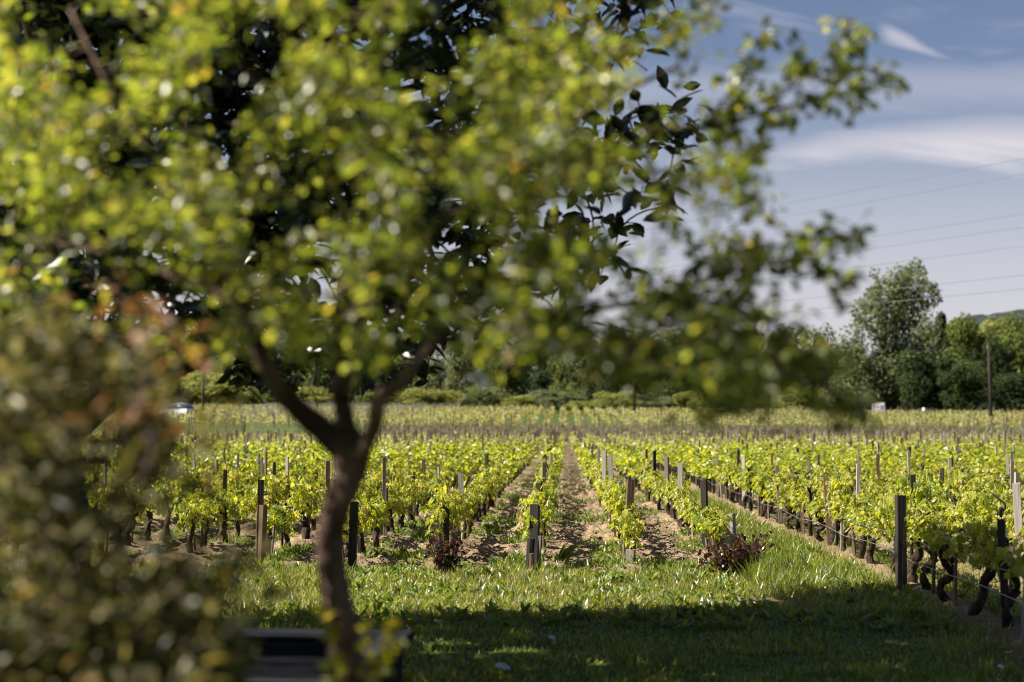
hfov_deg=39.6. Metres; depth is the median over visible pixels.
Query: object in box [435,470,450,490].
grapevine
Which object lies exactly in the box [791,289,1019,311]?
power cable
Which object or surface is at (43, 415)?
garden shrub
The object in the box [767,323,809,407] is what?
tree
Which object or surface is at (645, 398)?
bush
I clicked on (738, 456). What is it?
vineyard stake
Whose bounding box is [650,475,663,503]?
grapevine
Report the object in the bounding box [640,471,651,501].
grapevine
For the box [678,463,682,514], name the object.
vineyard stake
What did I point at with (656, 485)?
grapevine
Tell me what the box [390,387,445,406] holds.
bush
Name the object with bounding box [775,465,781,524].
vineyard stake
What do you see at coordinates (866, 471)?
grapevine
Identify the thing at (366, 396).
bush
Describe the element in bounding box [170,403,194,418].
parked car
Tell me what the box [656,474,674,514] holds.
grapevine
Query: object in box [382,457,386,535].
vineyard stake
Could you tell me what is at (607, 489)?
grapevine
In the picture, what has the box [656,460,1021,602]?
trellis wire
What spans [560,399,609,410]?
bush
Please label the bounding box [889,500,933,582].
grapevine
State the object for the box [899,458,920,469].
grapevine
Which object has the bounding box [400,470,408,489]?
grapevine
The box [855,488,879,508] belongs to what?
grapevine
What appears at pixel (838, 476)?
grapevine
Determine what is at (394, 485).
grapevine
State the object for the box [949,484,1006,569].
grapevine
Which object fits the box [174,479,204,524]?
grapevine
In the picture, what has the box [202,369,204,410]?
utility pole
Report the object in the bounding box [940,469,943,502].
vineyard stake
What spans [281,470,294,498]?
grapevine
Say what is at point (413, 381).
tree
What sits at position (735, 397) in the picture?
bush
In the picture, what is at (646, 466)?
grapevine
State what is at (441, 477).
grapevine
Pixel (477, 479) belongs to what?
grapevine
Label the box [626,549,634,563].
row end post
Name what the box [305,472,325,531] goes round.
grapevine
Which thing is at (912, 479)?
vineyard stake
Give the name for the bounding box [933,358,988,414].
tree
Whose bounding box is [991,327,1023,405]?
tree
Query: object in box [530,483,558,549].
grapevine
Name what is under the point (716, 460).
vineyard stake
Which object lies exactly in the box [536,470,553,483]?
grapevine
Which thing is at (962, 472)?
grapevine
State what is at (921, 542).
trellis wire
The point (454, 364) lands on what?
tree
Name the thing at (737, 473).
grapevine
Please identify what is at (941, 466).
grapevine
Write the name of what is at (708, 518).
grapevine
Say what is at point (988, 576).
grapevine
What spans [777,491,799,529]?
grapevine
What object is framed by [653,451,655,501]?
vineyard stake
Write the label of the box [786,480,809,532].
grapevine
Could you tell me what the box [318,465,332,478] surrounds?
grapevine
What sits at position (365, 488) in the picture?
grapevine
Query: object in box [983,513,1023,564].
grapevine
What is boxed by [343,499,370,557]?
grapevine
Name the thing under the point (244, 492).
grapevine
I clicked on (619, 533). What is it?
grapevine
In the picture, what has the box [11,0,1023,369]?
sky
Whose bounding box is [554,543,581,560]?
dock plant
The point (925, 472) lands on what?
grapevine
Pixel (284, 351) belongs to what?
tree
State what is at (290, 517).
grapevine
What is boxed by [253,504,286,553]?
grapevine
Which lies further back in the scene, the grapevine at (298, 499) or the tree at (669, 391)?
the tree at (669, 391)
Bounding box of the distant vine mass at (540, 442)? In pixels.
[92,430,1023,458]
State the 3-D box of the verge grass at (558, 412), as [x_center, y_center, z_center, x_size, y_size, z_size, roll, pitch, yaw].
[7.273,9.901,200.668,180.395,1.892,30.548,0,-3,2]
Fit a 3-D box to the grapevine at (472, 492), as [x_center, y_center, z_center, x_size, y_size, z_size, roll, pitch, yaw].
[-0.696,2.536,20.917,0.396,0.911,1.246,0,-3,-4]
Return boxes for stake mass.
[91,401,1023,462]
[226,402,459,423]
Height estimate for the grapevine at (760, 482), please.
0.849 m
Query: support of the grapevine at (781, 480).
on the ground at (572, 469)
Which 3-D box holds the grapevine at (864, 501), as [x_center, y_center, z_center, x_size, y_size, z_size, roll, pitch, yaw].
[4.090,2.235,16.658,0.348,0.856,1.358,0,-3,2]
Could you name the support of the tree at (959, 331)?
on the ground at (572, 469)
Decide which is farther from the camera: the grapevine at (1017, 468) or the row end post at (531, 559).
the grapevine at (1017, 468)
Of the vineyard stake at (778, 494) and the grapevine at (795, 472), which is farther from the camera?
the grapevine at (795, 472)
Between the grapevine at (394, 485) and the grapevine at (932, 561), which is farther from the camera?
the grapevine at (394, 485)
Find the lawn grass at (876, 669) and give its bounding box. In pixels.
[5,591,1023,681]
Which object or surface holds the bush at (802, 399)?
on the ground at (572, 469)
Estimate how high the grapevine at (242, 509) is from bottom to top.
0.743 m
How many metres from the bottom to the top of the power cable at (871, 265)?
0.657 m
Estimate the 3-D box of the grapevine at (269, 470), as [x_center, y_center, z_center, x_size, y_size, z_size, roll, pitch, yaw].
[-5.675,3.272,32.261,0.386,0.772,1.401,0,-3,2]
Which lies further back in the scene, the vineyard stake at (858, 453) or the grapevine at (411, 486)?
the vineyard stake at (858, 453)
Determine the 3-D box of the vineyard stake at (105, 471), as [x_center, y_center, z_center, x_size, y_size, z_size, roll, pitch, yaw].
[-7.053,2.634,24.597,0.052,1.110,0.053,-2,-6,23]
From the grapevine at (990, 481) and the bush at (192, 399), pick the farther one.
the bush at (192, 399)
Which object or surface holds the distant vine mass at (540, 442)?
on the ground at (572, 469)
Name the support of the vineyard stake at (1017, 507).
on the ground at (572, 469)
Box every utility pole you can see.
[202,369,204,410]
[633,374,635,417]
[987,344,992,421]
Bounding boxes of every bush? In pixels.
[150,382,187,401]
[166,370,217,405]
[192,373,269,405]
[251,381,276,405]
[268,386,331,405]
[355,389,408,405]
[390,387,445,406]
[418,390,480,407]
[422,523,466,573]
[458,386,514,409]
[499,395,538,406]
[524,389,589,410]
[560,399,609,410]
[592,391,643,409]
[636,395,657,409]
[639,396,682,409]
[672,390,723,411]
[692,524,774,576]
[698,388,770,406]
[743,397,795,410]
[776,386,825,409]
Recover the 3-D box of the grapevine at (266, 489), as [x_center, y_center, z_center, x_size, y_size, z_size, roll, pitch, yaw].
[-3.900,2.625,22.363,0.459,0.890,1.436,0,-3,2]
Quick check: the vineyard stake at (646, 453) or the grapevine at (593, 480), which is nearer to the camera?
the grapevine at (593, 480)
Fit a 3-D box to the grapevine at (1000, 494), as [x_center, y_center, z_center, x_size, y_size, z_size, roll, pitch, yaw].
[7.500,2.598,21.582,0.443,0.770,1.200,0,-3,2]
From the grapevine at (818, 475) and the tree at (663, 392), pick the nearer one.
the grapevine at (818, 475)
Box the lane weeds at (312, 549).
[241,474,725,576]
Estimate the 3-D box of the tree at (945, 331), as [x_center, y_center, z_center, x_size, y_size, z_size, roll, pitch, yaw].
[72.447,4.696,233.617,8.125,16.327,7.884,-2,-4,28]
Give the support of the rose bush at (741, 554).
on the ground at (572, 469)
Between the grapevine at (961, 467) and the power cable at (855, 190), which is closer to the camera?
the grapevine at (961, 467)
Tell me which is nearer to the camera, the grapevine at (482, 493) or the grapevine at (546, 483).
the grapevine at (546, 483)
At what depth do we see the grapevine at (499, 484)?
28.29 m
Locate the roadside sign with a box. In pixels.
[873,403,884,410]
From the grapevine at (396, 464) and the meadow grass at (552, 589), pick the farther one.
the grapevine at (396, 464)
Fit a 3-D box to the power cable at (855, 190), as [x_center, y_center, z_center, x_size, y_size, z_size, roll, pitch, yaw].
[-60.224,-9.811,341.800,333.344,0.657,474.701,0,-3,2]
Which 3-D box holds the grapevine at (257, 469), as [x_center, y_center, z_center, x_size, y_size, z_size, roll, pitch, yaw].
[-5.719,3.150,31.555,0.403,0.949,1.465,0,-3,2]
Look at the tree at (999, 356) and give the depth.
192.47 m
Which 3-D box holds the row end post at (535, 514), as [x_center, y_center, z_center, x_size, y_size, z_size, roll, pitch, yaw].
[0.250,2.256,15.904,0.104,0.856,0.063,-1,-6,18]
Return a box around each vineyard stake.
[103,469,106,492]
[222,448,225,462]
[222,469,226,510]
[236,453,239,506]
[243,446,245,464]
[255,505,267,559]
[256,453,259,484]
[257,480,263,551]
[260,457,263,478]
[264,452,266,474]
[273,462,275,503]
[285,457,288,479]
[325,460,329,491]
[380,487,388,535]
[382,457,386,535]
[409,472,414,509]
[422,459,425,477]
[458,473,463,531]
[485,453,488,494]
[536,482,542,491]
[542,454,546,473]
[542,462,545,482]
[550,453,552,464]
[597,448,599,492]
[601,450,606,508]
[608,454,612,481]
[622,479,634,556]
[645,449,647,461]
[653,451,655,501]
[664,456,668,511]
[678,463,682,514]
[700,480,707,545]
[715,454,718,495]
[737,450,739,502]
[742,456,745,499]
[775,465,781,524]
[800,507,804,533]
[807,460,810,474]
[817,454,819,467]
[823,477,831,545]
[856,464,859,527]
[857,447,860,489]
[876,454,879,496]
[877,443,879,461]
[895,495,906,590]
[907,450,910,473]
[910,474,915,513]
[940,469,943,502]
[948,458,951,477]
[997,519,1009,627]
[1006,454,1008,478]
[1010,460,1013,497]
[1012,482,1023,585]
[1014,472,1019,538]
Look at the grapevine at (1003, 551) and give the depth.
10.42 m
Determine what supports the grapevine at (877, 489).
on the ground at (572, 469)
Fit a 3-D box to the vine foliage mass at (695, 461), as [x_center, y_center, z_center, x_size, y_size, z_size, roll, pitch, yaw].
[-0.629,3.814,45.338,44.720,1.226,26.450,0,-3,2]
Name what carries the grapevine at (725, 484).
on the ground at (572, 469)
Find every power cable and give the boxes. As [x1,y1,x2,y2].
[320,174,1022,298]
[326,158,1023,289]
[549,246,1020,306]
[601,227,1022,286]
[612,214,1019,275]
[629,275,1020,317]
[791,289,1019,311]
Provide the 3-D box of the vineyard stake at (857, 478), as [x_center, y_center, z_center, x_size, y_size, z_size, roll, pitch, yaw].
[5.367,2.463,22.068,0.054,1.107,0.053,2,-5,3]
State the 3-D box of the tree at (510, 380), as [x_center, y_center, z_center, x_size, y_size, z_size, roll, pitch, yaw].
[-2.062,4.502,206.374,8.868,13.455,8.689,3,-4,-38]
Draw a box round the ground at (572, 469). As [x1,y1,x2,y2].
[0,411,1023,681]
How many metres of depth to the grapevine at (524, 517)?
16.40 m
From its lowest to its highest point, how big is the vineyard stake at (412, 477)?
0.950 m
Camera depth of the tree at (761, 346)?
215.81 m
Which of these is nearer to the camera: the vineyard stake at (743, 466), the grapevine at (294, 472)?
the vineyard stake at (743, 466)
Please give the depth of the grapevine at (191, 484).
25.22 m
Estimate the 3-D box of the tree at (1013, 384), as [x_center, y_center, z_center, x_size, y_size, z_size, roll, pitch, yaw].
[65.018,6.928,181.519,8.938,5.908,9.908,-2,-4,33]
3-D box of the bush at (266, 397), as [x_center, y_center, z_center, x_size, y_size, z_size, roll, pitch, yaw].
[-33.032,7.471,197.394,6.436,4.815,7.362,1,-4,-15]
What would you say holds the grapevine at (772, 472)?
on the ground at (572, 469)
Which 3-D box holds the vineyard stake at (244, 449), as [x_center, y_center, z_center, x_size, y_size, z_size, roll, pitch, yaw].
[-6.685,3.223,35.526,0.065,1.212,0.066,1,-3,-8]
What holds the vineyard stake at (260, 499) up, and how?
on the ground at (572, 469)
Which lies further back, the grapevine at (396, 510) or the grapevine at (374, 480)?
the grapevine at (374, 480)
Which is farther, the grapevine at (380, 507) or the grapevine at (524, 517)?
the grapevine at (380, 507)
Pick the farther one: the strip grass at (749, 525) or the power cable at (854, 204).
the power cable at (854, 204)
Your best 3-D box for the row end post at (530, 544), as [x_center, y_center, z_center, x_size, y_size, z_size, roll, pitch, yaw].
[0.191,2.413,15.598,0.100,0.500,0.098,3,-2,28]
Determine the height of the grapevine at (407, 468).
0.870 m
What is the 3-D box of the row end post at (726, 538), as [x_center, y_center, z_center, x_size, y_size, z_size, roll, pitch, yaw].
[2.555,2.516,16.922,0.049,0.402,0.050,3,-6,-6]
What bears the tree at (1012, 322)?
on the ground at (572, 469)
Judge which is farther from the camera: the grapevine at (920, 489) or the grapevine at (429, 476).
the grapevine at (429, 476)
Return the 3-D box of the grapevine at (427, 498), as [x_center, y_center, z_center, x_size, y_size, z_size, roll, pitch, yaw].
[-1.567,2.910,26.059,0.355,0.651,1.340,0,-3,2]
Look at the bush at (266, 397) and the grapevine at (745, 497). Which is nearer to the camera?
the grapevine at (745, 497)
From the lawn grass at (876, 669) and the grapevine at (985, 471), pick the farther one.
the grapevine at (985, 471)
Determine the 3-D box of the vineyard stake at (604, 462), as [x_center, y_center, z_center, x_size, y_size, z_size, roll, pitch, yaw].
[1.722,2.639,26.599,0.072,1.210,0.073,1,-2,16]
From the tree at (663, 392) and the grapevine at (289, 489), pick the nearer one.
the grapevine at (289, 489)
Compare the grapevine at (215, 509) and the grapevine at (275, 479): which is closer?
the grapevine at (215, 509)
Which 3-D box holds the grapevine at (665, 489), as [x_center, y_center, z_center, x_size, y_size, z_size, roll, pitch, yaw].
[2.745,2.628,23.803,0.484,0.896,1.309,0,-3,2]
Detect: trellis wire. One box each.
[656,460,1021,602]
[776,496,1022,573]
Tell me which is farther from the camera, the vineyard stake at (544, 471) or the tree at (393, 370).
the tree at (393, 370)
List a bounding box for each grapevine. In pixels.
[101,504,123,550]
[118,489,155,539]
[134,485,170,538]
[138,480,165,518]
[148,481,184,526]
[169,471,193,490]
[171,489,210,551]
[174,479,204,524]
[177,464,200,479]
[189,468,208,488]
[189,496,224,545]
[196,491,211,521]
[198,467,215,487]
[209,487,241,542]
[210,463,241,494]
[212,481,227,521]
[220,496,255,537]
[228,471,248,496]
[231,482,251,498]
[234,485,271,520]
[235,469,256,485]
[240,462,264,484]
[252,481,280,506]
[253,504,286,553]
[255,468,272,484]
[262,473,288,504]
[276,501,302,547]
[279,475,299,514]
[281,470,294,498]
[286,478,320,538]
[289,466,303,479]
[291,460,313,479]
[300,456,322,477]
[302,472,321,486]
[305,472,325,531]
[316,486,326,514]
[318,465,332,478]
[320,470,331,481]
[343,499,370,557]
[346,492,380,553]
[357,480,371,499]
[364,479,372,497]
[367,467,388,502]
[367,485,381,503]
[367,497,389,546]
[368,485,393,539]
[372,464,394,489]
[377,475,402,532]
[386,466,403,485]
[388,455,404,481]
[390,487,406,532]
[393,494,414,528]
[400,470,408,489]
[400,471,424,523]
[403,464,417,475]
[415,471,438,510]
[415,482,428,516]
[420,481,460,535]
[423,485,434,508]
[428,477,443,500]
[432,470,445,485]
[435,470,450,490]
[439,461,456,492]
[440,468,452,496]
[444,493,465,542]
[450,459,463,494]
[450,487,469,540]
[454,483,478,534]
[459,493,474,538]
[471,465,496,511]
[471,472,491,517]
[472,488,481,527]
[474,479,488,521]
[479,467,493,517]
[480,471,502,507]
[489,465,502,501]
[490,470,500,507]
[492,466,504,489]
[496,468,509,497]
[515,495,557,542]
[518,495,550,548]
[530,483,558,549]
[533,475,557,526]
[535,452,556,487]
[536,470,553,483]
[552,472,558,483]
[587,464,596,491]
[590,460,607,494]
[591,462,607,506]
[591,476,599,500]
[596,477,620,518]
[597,475,616,511]
[599,482,618,524]
[601,479,608,518]
[601,488,624,538]
[604,484,622,531]
[606,505,645,549]
[609,482,640,544]
[611,503,635,543]
[636,459,652,494]
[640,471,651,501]
[644,468,663,502]
[647,478,663,509]
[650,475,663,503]
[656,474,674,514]
[661,472,677,518]
[665,471,690,519]
[666,483,688,526]
[676,491,699,530]
[680,497,697,538]
[688,498,701,543]
[689,505,724,546]
[694,506,732,557]
[706,458,723,494]
[712,465,723,498]
[719,462,728,499]
[721,462,735,500]
[723,461,740,502]
[729,464,746,505]
[732,469,749,508]
[737,465,768,511]
[745,465,772,512]
[751,474,773,516]
[756,480,776,518]
[759,463,770,480]
[760,465,783,478]
[766,484,785,522]
[767,472,801,523]
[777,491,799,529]
[780,470,790,481]
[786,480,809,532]
[787,466,810,483]
[791,483,823,535]
[802,465,834,496]
[806,496,831,541]
[816,473,852,545]
[818,478,847,518]
[824,489,869,551]
[825,466,841,480]
[833,467,844,480]
[839,465,855,495]
[842,495,875,558]
[846,505,891,563]
[848,468,880,490]
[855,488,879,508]
[863,475,884,495]
[865,483,893,536]
[868,491,912,573]
[870,464,890,485]
[873,481,895,494]
[877,486,908,540]
[880,471,893,484]
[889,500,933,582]
[890,460,907,479]
[892,469,944,548]
[898,473,926,494]
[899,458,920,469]
[903,463,935,489]
[904,513,949,593]
[912,498,959,553]
[922,520,979,605]
[928,466,939,478]
[931,477,958,532]
[932,495,983,562]
[933,458,961,479]
[933,470,970,483]
[942,465,986,537]
[942,515,1010,615]
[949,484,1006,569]
[956,461,969,471]
[958,467,972,478]
[961,486,1005,507]
[963,471,1006,494]
[965,469,976,476]
[974,463,1006,480]
[978,535,1023,626]
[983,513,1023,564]
[986,474,1009,492]
[992,489,1023,549]
[993,488,1012,527]
[995,495,1023,537]
[1000,538,1023,643]
[1004,480,1023,492]
[1006,466,1023,480]
[1009,461,1023,475]
[1009,469,1023,484]
[1011,484,1023,497]
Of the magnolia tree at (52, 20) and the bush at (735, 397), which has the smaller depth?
the magnolia tree at (52, 20)
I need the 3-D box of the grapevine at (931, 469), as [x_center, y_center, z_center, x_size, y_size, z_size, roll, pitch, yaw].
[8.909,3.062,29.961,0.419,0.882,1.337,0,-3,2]
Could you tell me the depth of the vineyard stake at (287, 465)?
29.52 m
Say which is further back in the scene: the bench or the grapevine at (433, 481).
the grapevine at (433, 481)
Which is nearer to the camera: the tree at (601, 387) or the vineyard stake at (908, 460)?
the vineyard stake at (908, 460)
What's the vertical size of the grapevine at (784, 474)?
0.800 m
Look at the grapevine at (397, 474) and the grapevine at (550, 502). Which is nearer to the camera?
the grapevine at (550, 502)
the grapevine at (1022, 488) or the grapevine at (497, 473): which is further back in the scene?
the grapevine at (497, 473)
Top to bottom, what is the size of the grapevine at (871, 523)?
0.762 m
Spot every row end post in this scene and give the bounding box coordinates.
[348,501,358,567]
[437,505,448,552]
[525,538,534,568]
[529,504,539,565]
[529,553,534,569]
[538,536,540,567]
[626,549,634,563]
[725,513,736,552]
[725,535,729,556]
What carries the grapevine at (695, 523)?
on the ground at (572, 469)
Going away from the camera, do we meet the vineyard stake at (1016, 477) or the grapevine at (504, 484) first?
the vineyard stake at (1016, 477)
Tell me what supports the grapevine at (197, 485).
on the ground at (572, 469)
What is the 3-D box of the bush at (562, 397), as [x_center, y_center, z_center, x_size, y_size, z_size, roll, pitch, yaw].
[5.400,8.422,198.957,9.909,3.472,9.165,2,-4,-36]
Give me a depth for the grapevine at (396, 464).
30.14 m
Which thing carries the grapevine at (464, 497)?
on the ground at (572, 469)
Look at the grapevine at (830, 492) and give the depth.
23.99 m
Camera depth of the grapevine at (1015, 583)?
11.07 m
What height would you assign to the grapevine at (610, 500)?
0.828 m
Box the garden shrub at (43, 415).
[0,268,295,681]
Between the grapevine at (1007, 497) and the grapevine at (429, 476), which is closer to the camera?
the grapevine at (1007, 497)
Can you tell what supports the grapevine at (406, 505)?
on the ground at (572, 469)
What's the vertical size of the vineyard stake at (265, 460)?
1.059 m
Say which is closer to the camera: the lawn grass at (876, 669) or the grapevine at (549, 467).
the lawn grass at (876, 669)
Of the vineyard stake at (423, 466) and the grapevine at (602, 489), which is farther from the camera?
the vineyard stake at (423, 466)
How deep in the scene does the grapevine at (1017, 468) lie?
28.18 m
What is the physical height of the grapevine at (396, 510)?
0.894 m
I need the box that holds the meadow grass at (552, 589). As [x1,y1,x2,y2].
[3,528,1022,618]
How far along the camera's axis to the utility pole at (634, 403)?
159.41 m
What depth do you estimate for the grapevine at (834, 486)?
18.22 m
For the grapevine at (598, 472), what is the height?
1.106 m
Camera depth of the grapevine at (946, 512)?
16.36 m
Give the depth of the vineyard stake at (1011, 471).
21.48 m
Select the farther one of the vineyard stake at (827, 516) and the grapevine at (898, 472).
the grapevine at (898, 472)
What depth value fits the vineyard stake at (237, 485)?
25.01 m
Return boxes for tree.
[0,0,712,660]
[0,0,909,681]
[85,347,128,376]
[160,329,208,404]
[208,344,256,406]
[264,334,305,405]
[288,344,349,399]
[351,334,407,404]
[391,335,442,403]
[418,331,477,401]
[462,340,531,405]
[507,340,567,409]
[545,341,609,404]
[583,325,644,404]
[630,330,675,409]
[665,326,700,402]
[742,326,770,401]
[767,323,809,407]
[799,322,840,407]
[823,349,875,408]
[824,257,958,413]
[892,349,954,414]
[930,323,974,411]
[931,311,950,408]
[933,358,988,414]
[941,311,1002,405]
[970,315,1010,405]
[976,336,1021,411]
[987,372,1023,412]
[990,312,1023,409]
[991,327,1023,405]
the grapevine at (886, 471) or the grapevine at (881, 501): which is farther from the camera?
the grapevine at (886, 471)
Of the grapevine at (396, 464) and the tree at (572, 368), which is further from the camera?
the tree at (572, 368)
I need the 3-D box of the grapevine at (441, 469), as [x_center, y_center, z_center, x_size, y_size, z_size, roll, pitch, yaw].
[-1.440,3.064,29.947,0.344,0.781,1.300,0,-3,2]
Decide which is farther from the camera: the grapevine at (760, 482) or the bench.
the grapevine at (760, 482)
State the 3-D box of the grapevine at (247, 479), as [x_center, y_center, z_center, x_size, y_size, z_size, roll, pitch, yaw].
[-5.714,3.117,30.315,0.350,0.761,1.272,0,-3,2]
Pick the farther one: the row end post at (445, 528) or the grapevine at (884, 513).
the row end post at (445, 528)
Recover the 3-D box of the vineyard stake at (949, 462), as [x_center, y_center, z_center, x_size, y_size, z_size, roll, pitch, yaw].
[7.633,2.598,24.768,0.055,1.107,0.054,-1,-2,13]
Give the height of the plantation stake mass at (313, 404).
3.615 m
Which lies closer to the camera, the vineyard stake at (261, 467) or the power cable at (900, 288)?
the vineyard stake at (261, 467)
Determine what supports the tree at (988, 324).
on the ground at (572, 469)
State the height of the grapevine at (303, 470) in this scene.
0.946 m
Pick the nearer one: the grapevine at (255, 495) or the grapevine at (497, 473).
the grapevine at (255, 495)
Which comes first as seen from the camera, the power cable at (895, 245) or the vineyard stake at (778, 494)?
the vineyard stake at (778, 494)
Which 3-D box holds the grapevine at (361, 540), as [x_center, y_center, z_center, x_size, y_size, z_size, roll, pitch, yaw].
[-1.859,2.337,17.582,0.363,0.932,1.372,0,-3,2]
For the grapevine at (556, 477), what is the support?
on the ground at (572, 469)
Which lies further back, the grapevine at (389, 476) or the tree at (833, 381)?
the tree at (833, 381)
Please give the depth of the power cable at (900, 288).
173.56 m
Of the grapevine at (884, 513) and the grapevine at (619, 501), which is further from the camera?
the grapevine at (619, 501)
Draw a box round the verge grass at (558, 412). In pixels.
[204,409,1005,415]
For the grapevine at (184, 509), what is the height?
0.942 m
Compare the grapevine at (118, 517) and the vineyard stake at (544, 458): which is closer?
the grapevine at (118, 517)
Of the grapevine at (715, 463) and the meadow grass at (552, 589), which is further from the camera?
the grapevine at (715, 463)
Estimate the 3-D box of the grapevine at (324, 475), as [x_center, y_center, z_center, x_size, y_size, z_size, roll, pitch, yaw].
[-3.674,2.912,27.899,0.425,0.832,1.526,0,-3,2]
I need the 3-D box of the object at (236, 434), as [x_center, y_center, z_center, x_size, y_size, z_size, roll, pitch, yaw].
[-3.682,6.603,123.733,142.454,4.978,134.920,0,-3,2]
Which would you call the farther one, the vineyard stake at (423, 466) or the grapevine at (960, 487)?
the vineyard stake at (423, 466)
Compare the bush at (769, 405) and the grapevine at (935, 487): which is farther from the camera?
the bush at (769, 405)
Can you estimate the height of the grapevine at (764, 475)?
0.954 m
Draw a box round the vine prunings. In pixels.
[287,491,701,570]
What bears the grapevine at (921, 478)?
on the ground at (572, 469)
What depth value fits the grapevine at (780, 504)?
22.99 m
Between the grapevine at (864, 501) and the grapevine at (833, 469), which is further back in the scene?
the grapevine at (833, 469)
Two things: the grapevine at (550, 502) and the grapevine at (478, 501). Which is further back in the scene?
the grapevine at (478, 501)
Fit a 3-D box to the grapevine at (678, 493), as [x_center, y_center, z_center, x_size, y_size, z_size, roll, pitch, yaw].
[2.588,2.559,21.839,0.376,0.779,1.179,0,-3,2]
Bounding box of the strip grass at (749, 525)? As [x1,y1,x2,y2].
[632,467,907,593]
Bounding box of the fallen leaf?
[495,662,509,669]
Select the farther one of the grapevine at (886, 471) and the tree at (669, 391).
the tree at (669, 391)
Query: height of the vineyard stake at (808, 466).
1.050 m
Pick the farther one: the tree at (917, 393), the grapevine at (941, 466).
the tree at (917, 393)
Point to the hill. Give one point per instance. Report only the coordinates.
(484, 381)
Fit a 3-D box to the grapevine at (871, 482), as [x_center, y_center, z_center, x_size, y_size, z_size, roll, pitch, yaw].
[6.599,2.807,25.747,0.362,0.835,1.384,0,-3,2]
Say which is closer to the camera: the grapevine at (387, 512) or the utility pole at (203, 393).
the grapevine at (387, 512)
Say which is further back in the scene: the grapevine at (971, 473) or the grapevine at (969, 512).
the grapevine at (971, 473)
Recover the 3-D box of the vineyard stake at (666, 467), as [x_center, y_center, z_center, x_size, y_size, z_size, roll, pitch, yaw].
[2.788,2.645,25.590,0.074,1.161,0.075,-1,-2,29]
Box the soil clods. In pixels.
[265,482,707,573]
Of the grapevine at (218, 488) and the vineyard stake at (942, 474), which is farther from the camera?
the grapevine at (218, 488)
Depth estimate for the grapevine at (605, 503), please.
20.72 m
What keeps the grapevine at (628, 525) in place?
on the ground at (572, 469)
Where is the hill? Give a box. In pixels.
[195,309,1023,411]
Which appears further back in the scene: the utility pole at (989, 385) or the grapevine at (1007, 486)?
the utility pole at (989, 385)
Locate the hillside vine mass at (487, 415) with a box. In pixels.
[108,403,1023,427]
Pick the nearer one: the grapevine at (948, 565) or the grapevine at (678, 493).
the grapevine at (948, 565)
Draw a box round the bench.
[110,628,413,681]
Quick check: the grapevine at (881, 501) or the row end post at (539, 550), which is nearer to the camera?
the row end post at (539, 550)
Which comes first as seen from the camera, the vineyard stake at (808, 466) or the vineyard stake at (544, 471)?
the vineyard stake at (544, 471)
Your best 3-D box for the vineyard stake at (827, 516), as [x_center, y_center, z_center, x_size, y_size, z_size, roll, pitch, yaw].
[4.139,2.283,18.619,0.074,1.009,0.071,-3,-4,9]
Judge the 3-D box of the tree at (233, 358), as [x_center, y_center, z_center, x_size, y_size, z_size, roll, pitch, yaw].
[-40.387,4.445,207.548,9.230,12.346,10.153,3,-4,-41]
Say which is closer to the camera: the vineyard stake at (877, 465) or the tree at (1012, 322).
the vineyard stake at (877, 465)
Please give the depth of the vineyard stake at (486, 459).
26.22 m
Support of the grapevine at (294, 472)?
on the ground at (572, 469)
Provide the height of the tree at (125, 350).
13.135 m
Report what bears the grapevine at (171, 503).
on the ground at (572, 469)
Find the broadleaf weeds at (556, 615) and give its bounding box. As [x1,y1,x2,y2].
[150,515,1021,629]
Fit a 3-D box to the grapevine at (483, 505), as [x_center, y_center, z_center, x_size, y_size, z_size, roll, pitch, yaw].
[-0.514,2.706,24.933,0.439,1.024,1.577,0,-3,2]
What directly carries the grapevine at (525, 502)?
on the ground at (572, 469)
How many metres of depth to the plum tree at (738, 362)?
3.74 m
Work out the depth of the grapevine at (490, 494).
25.81 m
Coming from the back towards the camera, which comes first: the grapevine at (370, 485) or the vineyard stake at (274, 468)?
the grapevine at (370, 485)
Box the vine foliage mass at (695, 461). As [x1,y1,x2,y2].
[12,440,1023,495]
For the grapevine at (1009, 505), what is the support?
on the ground at (572, 469)
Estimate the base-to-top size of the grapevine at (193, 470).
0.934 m
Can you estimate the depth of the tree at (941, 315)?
202.93 m
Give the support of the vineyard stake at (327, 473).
on the ground at (572, 469)
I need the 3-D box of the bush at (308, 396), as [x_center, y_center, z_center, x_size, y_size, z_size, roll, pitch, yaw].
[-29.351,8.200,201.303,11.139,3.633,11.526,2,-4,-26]
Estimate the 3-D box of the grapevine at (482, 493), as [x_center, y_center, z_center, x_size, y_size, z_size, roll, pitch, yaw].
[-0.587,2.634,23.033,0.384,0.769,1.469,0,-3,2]
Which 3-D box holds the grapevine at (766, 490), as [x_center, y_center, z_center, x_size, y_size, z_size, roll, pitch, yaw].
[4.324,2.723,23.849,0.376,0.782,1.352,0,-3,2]
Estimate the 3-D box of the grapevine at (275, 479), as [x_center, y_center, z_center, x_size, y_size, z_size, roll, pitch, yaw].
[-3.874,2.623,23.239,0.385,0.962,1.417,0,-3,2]
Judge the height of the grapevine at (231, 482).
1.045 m
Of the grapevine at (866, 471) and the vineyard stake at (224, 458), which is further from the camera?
the vineyard stake at (224, 458)

